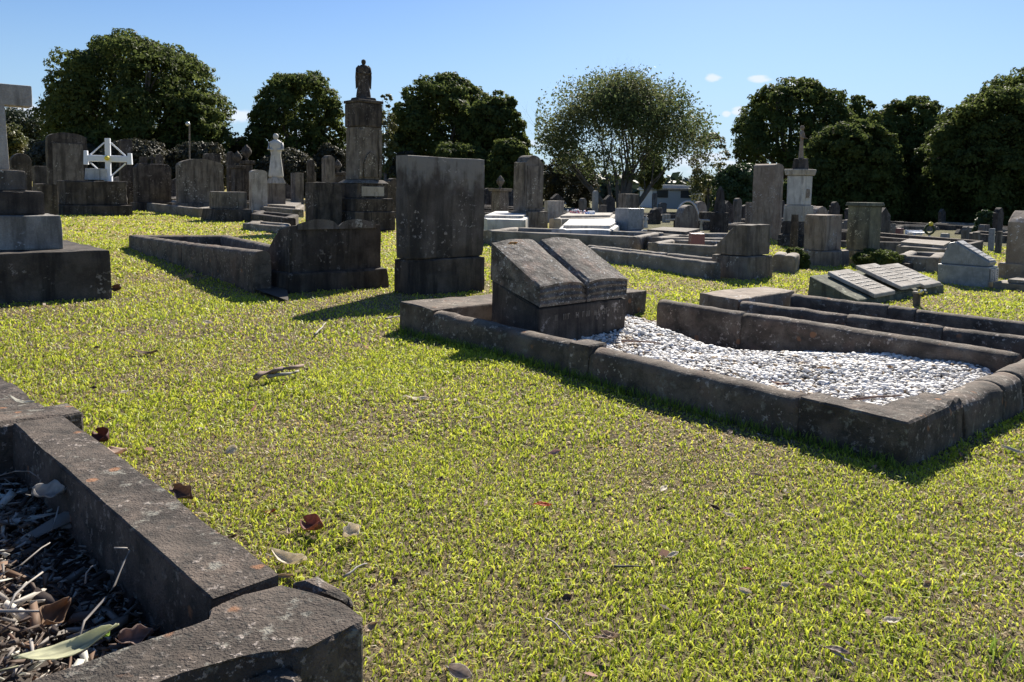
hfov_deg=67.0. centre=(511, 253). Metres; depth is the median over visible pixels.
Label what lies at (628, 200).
headstone
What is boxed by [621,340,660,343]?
stick
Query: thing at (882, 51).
sky
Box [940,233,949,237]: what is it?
headstone
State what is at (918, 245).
grave surround
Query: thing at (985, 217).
shrub
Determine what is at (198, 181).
headstone
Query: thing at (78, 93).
fig tree
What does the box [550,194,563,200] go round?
headstone
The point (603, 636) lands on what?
fallen leaf
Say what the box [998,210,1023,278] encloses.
headstone
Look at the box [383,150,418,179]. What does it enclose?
shrub
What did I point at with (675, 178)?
distant woods
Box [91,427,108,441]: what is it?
fallen leaf
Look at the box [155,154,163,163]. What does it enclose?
headstone
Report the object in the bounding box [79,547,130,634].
twig
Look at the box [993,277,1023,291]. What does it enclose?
grave surround
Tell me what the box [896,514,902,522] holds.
fallen leaf
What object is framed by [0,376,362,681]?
grave surround
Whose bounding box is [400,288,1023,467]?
grave surround
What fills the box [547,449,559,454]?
fallen leaf
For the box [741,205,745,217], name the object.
headstone
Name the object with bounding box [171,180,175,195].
headstone
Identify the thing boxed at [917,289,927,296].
flower bunch
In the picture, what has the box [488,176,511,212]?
urn pillar
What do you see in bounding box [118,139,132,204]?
headstone
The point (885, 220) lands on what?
headstone
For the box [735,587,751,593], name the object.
fallen leaf
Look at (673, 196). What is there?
building
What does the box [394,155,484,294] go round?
tall headstone
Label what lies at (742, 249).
gravestone
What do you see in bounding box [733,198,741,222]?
headstone
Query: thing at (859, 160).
fig tree
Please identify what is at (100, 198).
vault monument
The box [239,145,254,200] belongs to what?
urn pillar
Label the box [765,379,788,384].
fallen leaf
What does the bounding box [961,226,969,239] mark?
headstone
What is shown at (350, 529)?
fallen leaf
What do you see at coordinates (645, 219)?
figurine
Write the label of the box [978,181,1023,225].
shrub
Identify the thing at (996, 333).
grave surround
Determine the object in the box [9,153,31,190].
headstone
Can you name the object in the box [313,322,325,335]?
stick
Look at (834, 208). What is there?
headstone
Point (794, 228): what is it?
headstone
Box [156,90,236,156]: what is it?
fig tree
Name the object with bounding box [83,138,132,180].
white cross
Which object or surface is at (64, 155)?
headstone
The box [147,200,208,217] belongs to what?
grave surround
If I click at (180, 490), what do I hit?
fallen leaf
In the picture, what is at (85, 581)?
twig
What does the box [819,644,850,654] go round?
fallen leaf
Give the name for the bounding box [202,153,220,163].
headstone
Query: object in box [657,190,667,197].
window
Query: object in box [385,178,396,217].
headstone
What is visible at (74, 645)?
gum leaf
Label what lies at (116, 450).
fallen leaf
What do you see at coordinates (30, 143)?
shrub
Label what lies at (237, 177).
urn pillar
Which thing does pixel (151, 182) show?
headstone
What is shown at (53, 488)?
gum leaf
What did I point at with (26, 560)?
twig
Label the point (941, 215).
headstone
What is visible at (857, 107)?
fig tree
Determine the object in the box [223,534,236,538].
fallen leaf
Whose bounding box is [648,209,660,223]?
headstone
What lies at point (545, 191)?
shrub
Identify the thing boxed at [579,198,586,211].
headstone
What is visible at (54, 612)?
gum leaf
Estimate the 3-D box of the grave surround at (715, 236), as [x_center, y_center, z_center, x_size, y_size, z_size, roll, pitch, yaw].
[3.375,-0.120,13.367,1.076,0.435,3.706,3,5,28]
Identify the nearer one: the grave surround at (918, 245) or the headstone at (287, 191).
the grave surround at (918, 245)
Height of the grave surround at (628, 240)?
0.471 m
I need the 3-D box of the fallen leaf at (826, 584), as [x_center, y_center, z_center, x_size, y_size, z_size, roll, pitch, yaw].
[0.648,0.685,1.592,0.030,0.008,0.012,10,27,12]
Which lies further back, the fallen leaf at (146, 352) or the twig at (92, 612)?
the fallen leaf at (146, 352)
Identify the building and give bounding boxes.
[638,185,711,208]
[691,189,712,207]
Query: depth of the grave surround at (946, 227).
31.05 m
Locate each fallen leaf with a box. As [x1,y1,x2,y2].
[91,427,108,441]
[108,446,127,453]
[111,284,121,290]
[129,349,157,353]
[169,483,192,498]
[195,512,208,517]
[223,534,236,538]
[224,445,236,453]
[265,547,306,563]
[278,573,293,577]
[300,513,323,530]
[339,522,360,537]
[364,621,377,631]
[370,583,375,589]
[391,577,397,585]
[400,395,428,399]
[444,663,471,678]
[532,501,551,505]
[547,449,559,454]
[560,594,571,601]
[589,634,611,638]
[598,629,619,638]
[658,485,667,492]
[664,551,677,557]
[709,504,719,509]
[722,511,734,517]
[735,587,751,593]
[749,617,753,627]
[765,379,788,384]
[779,582,789,586]
[819,582,833,587]
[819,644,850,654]
[852,567,865,578]
[878,616,901,623]
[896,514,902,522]
[921,580,930,587]
[996,446,1023,452]
[1014,552,1023,556]
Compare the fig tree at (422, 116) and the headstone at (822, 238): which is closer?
the headstone at (822, 238)
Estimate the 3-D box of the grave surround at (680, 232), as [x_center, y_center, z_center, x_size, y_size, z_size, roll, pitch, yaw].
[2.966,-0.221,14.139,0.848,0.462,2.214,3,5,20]
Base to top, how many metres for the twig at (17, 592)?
0.009 m
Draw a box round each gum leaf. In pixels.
[0,623,118,670]
[3,395,34,403]
[25,479,65,497]
[32,597,70,633]
[108,624,153,644]
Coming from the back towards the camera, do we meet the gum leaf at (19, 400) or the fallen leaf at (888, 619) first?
the gum leaf at (19, 400)
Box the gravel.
[572,314,992,404]
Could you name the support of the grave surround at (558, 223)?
on the ground at (586, 596)
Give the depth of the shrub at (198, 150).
38.05 m
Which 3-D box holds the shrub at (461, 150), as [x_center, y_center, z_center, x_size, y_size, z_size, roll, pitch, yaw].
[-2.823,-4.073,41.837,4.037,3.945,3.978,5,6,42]
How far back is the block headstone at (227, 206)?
14.95 m
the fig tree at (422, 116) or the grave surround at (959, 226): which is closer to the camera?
the grave surround at (959, 226)
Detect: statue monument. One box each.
[338,59,394,230]
[778,126,816,246]
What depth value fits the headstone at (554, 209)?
21.87 m
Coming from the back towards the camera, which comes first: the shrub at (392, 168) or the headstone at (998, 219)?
the shrub at (392, 168)
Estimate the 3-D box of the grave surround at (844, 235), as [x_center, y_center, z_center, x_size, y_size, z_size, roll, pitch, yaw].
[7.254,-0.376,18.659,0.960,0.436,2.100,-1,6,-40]
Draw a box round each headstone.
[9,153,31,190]
[32,166,46,185]
[33,184,58,214]
[45,132,87,183]
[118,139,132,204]
[130,155,171,210]
[139,157,146,163]
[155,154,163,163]
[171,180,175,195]
[172,159,223,207]
[201,191,251,221]
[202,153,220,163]
[226,152,233,191]
[249,170,267,212]
[267,219,388,293]
[285,183,290,198]
[291,173,303,203]
[305,182,341,224]
[307,160,314,181]
[322,155,334,182]
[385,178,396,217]
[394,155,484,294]
[484,188,491,204]
[491,237,627,340]
[508,155,547,227]
[508,190,513,205]
[544,201,563,221]
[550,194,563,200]
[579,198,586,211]
[592,191,598,212]
[598,205,606,212]
[603,195,614,211]
[615,208,646,231]
[618,194,638,207]
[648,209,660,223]
[652,193,656,207]
[658,202,666,211]
[662,214,670,222]
[675,205,697,227]
[694,201,706,211]
[698,212,710,229]
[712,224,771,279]
[725,201,733,222]
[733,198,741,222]
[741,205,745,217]
[745,202,751,223]
[751,164,783,239]
[790,214,798,247]
[802,214,848,266]
[808,263,943,302]
[813,206,827,213]
[829,202,839,214]
[840,202,884,264]
[843,219,847,228]
[844,208,847,219]
[881,207,890,232]
[890,223,895,233]
[895,228,903,233]
[901,262,912,269]
[937,240,998,287]
[938,209,945,222]
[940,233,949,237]
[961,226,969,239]
[972,232,980,239]
[978,224,989,230]
[988,228,994,250]
[992,208,1003,231]
[994,231,1002,252]
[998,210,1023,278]
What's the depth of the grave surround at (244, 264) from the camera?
6.43 m
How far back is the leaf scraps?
2.25 m
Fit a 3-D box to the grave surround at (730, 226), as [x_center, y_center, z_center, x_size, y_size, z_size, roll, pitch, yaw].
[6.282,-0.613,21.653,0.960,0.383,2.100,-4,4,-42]
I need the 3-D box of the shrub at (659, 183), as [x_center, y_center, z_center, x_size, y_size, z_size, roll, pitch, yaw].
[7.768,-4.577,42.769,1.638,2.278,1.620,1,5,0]
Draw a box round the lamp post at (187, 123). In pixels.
[185,122,189,158]
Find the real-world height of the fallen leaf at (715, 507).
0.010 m
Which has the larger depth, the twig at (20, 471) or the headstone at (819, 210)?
the headstone at (819, 210)
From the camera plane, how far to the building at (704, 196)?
57.84 m
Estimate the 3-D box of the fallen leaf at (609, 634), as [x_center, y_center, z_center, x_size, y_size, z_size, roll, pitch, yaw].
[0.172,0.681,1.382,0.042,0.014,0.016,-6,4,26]
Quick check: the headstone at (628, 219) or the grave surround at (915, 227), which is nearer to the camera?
the headstone at (628, 219)
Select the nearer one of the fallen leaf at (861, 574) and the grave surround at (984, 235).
the fallen leaf at (861, 574)
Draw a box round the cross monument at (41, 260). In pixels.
[0,83,111,303]
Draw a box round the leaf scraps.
[4,269,1022,681]
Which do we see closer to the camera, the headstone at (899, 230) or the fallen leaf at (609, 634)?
the fallen leaf at (609, 634)
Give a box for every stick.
[253,364,304,379]
[266,370,298,378]
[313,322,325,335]
[343,563,366,577]
[545,618,575,644]
[614,565,640,567]
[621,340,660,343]
[831,650,853,664]
[852,394,902,399]
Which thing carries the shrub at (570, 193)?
on the ground at (586, 596)
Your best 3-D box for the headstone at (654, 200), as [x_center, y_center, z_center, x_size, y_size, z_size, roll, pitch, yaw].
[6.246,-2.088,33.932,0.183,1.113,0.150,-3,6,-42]
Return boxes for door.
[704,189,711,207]
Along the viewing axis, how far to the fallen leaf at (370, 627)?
1.38 m
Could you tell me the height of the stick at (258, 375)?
0.032 m
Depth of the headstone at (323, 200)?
13.34 m
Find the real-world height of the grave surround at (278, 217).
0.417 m
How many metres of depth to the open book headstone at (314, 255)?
5.81 m
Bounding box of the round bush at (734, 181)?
[709,162,754,211]
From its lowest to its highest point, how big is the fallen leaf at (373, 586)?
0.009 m
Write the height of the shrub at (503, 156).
4.121 m
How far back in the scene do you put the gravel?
3.58 m
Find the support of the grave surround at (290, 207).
on the ground at (586, 596)
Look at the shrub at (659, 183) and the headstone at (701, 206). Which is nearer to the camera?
the headstone at (701, 206)
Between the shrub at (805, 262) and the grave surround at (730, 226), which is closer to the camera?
the shrub at (805, 262)
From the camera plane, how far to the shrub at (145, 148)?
36.85 m
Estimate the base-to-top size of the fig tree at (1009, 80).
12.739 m
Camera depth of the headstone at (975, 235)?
17.95 m
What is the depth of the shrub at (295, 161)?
42.75 m
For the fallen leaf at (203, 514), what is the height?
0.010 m
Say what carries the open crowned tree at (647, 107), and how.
on the ground at (586, 596)
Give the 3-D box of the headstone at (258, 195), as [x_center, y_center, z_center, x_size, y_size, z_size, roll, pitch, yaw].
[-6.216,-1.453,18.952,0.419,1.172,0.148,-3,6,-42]
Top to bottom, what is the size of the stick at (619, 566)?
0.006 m
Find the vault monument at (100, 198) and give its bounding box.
[56,180,132,215]
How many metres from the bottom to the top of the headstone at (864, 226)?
0.964 m
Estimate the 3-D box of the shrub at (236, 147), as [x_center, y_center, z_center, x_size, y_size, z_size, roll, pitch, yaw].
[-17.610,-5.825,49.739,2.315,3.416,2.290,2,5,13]
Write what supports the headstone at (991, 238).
on the ground at (586, 596)
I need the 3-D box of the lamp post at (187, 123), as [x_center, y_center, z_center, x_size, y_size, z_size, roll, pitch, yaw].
[-8.739,-2.373,20.890,0.114,2.332,0.120,1,5,0]
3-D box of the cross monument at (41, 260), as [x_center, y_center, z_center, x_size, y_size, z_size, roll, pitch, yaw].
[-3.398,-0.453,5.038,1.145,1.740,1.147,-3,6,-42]
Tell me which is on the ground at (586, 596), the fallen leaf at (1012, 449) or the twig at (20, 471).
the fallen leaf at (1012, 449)
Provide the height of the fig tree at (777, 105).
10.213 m
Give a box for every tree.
[5,107,48,144]
[27,27,239,151]
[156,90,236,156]
[239,70,345,195]
[380,94,398,180]
[385,71,495,156]
[456,89,533,154]
[521,58,721,207]
[686,132,730,210]
[729,76,858,180]
[803,118,910,220]
[847,94,877,121]
[866,95,945,196]
[910,83,1023,223]
[962,67,1023,101]
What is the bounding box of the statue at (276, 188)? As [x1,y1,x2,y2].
[267,134,285,203]
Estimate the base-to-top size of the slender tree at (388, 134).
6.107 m
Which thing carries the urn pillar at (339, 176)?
on the ground at (586, 596)
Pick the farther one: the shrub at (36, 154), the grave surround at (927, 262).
the shrub at (36, 154)
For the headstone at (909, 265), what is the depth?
9.83 m
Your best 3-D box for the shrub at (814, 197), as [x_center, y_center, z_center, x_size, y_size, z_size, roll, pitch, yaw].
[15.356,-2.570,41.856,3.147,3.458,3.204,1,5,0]
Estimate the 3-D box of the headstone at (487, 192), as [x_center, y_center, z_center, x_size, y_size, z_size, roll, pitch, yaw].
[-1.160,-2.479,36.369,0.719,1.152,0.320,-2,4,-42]
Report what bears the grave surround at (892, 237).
on the ground at (586, 596)
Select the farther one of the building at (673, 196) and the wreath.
the building at (673, 196)
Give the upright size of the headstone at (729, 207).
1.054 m
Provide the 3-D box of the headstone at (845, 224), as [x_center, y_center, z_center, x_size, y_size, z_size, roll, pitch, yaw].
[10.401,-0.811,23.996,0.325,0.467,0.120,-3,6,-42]
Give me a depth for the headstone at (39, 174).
14.87 m
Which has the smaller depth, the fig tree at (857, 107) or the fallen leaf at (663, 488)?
the fallen leaf at (663, 488)
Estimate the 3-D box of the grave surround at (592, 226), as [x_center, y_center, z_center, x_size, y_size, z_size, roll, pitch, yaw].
[1.611,-0.400,15.420,1.172,0.526,6.639,2,5,12]
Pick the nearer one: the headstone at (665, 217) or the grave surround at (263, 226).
the grave surround at (263, 226)
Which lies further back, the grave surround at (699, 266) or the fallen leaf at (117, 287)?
the grave surround at (699, 266)
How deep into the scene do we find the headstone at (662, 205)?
35.80 m
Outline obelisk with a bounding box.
[710,186,728,231]
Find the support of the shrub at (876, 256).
on the ground at (586, 596)
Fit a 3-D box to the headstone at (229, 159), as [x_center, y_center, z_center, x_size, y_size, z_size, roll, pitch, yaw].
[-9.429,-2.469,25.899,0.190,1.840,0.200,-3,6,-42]
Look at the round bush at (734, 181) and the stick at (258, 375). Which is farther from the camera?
the round bush at (734, 181)
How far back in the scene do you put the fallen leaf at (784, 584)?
1.59 m
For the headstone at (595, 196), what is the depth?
29.87 m
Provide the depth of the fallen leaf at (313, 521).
1.77 m
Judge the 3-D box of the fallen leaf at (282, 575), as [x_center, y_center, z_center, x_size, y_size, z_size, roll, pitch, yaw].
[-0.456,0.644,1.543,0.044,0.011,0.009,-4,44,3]
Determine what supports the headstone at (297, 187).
on the ground at (586, 596)
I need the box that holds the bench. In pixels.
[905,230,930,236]
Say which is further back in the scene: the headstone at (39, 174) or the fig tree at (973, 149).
the fig tree at (973, 149)
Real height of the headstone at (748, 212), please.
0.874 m
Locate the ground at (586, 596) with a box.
[0,186,1023,681]
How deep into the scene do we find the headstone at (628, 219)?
15.33 m
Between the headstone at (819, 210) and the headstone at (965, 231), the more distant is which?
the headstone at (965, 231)
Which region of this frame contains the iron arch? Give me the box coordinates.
[666,200,709,226]
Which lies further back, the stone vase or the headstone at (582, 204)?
the headstone at (582, 204)
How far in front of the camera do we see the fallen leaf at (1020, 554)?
1.77 m
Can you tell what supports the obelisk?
on the ground at (586, 596)
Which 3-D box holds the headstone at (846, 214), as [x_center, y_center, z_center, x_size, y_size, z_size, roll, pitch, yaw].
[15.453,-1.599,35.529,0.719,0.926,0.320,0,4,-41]
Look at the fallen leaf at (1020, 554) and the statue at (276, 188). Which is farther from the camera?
the statue at (276, 188)
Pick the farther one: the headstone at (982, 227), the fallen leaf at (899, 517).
the headstone at (982, 227)
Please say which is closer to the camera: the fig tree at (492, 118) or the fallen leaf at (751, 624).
the fallen leaf at (751, 624)
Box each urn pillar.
[228,151,245,191]
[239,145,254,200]
[335,160,345,182]
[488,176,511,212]
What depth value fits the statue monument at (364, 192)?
13.72 m
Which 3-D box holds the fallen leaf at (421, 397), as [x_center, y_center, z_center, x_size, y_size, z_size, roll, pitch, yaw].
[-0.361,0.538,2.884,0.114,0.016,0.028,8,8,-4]
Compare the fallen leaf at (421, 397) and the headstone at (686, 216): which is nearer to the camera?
the fallen leaf at (421, 397)
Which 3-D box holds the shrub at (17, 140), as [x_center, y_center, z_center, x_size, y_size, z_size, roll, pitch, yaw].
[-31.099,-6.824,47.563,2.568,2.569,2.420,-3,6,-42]
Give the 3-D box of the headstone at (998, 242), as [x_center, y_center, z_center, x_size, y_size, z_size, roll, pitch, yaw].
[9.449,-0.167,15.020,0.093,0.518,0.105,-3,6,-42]
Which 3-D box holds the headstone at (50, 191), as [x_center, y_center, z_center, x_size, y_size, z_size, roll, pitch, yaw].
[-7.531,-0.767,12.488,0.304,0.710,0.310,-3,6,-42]
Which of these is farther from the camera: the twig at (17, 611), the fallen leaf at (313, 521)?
the fallen leaf at (313, 521)
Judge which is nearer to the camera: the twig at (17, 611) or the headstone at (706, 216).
the twig at (17, 611)
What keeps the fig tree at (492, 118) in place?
on the ground at (586, 596)
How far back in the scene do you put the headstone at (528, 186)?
16.77 m
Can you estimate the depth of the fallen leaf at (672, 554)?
1.71 m
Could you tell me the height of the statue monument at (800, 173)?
2.239 m
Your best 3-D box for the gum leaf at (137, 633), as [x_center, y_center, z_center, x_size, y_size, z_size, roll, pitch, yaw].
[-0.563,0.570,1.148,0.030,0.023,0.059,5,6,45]
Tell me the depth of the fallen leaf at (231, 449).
2.25 m
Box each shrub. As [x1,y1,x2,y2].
[6,122,29,158]
[23,133,101,180]
[26,138,40,149]
[96,137,175,180]
[168,141,226,190]
[225,136,254,183]
[255,147,320,194]
[312,142,345,181]
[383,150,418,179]
[431,141,488,184]
[484,137,529,189]
[540,159,552,205]
[543,150,600,207]
[638,155,666,189]
[782,178,820,205]
[785,247,810,268]
[850,248,904,264]
[971,209,993,231]
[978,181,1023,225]
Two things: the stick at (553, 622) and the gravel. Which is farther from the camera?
the gravel
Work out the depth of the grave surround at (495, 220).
14.65 m
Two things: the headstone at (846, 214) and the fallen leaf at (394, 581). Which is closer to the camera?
the fallen leaf at (394, 581)
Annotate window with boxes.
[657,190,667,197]
[680,191,690,197]
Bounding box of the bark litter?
[0,472,164,681]
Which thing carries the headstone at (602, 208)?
on the ground at (586, 596)
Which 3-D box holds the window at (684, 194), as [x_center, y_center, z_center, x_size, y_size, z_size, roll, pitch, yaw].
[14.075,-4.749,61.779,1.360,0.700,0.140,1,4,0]
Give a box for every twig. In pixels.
[0,471,39,478]
[0,542,50,575]
[0,609,38,612]
[7,571,42,609]
[29,638,33,664]
[51,506,58,530]
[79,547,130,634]
[84,564,95,583]
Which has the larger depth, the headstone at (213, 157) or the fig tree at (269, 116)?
the fig tree at (269, 116)
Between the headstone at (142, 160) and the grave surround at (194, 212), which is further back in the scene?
the headstone at (142, 160)
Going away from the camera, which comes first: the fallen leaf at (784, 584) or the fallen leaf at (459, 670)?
the fallen leaf at (459, 670)
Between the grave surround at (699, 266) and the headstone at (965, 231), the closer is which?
the grave surround at (699, 266)
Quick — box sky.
[0,0,1023,178]
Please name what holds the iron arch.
on the ground at (586, 596)
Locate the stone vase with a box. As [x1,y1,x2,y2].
[912,291,920,306]
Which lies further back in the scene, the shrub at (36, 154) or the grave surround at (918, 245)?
the shrub at (36, 154)
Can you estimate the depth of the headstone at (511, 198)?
32.99 m
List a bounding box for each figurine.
[643,215,648,227]
[699,219,702,229]
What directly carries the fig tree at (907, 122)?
on the ground at (586, 596)
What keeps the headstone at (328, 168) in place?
on the ground at (586, 596)
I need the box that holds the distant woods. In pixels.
[226,166,692,201]
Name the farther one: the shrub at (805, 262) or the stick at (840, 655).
the shrub at (805, 262)
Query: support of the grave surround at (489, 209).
on the ground at (586, 596)
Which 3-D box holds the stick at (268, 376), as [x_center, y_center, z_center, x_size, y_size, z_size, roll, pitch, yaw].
[-0.933,0.494,3.161,0.146,0.017,0.028,-3,6,-43]
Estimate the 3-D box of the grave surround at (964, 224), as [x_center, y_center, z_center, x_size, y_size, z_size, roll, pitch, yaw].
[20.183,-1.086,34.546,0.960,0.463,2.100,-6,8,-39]
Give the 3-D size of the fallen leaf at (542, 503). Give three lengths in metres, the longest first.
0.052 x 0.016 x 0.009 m
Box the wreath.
[924,222,934,234]
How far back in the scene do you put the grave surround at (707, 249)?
10.74 m
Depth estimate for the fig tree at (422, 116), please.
46.40 m
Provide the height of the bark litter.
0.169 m
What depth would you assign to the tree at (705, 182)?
55.55 m
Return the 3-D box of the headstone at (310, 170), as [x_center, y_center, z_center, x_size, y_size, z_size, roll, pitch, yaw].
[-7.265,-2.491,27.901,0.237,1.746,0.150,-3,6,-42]
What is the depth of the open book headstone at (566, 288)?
4.13 m
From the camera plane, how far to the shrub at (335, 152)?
45.17 m
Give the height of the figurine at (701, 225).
0.240 m
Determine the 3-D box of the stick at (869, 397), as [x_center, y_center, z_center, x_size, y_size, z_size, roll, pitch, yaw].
[1.369,0.539,2.899,0.228,0.012,0.018,0,5,-18]
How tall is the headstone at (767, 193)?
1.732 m
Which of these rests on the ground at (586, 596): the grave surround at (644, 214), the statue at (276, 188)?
the grave surround at (644, 214)
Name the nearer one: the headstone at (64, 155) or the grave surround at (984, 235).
the headstone at (64, 155)
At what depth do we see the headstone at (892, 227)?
19.96 m
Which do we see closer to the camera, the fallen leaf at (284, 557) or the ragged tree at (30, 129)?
the fallen leaf at (284, 557)
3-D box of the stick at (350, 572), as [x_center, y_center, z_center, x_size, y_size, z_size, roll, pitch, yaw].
[-0.318,0.644,1.573,0.008,0.009,0.070,4,5,32]
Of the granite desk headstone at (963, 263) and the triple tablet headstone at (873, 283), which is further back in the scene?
the granite desk headstone at (963, 263)
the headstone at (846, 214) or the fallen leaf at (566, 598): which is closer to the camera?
the fallen leaf at (566, 598)
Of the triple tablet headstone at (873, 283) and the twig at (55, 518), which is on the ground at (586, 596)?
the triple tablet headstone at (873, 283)
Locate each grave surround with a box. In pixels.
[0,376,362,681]
[129,235,288,300]
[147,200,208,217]
[243,221,290,232]
[251,210,298,225]
[261,201,304,217]
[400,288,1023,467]
[483,227,663,249]
[484,208,512,210]
[484,211,528,229]
[549,213,614,228]
[551,218,619,234]
[588,245,720,279]
[607,212,661,220]
[645,232,726,248]
[647,227,703,236]
[648,239,719,256]
[699,286,1023,358]
[728,224,738,229]
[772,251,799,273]
[781,226,846,239]
[841,240,899,251]
[880,233,982,251]
[893,221,956,229]
[896,224,935,230]
[896,238,950,253]
[899,251,943,272]
[933,223,963,229]
[935,222,973,225]
[969,227,1007,231]
[969,231,1007,242]
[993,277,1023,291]
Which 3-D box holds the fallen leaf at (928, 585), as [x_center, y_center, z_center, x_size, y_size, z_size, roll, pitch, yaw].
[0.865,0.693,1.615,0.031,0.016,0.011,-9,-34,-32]
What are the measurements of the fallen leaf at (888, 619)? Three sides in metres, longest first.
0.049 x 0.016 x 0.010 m
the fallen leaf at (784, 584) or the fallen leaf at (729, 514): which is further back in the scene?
the fallen leaf at (729, 514)
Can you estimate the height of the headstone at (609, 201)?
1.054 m
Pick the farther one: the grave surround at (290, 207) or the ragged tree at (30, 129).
the ragged tree at (30, 129)
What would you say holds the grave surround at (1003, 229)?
on the ground at (586, 596)

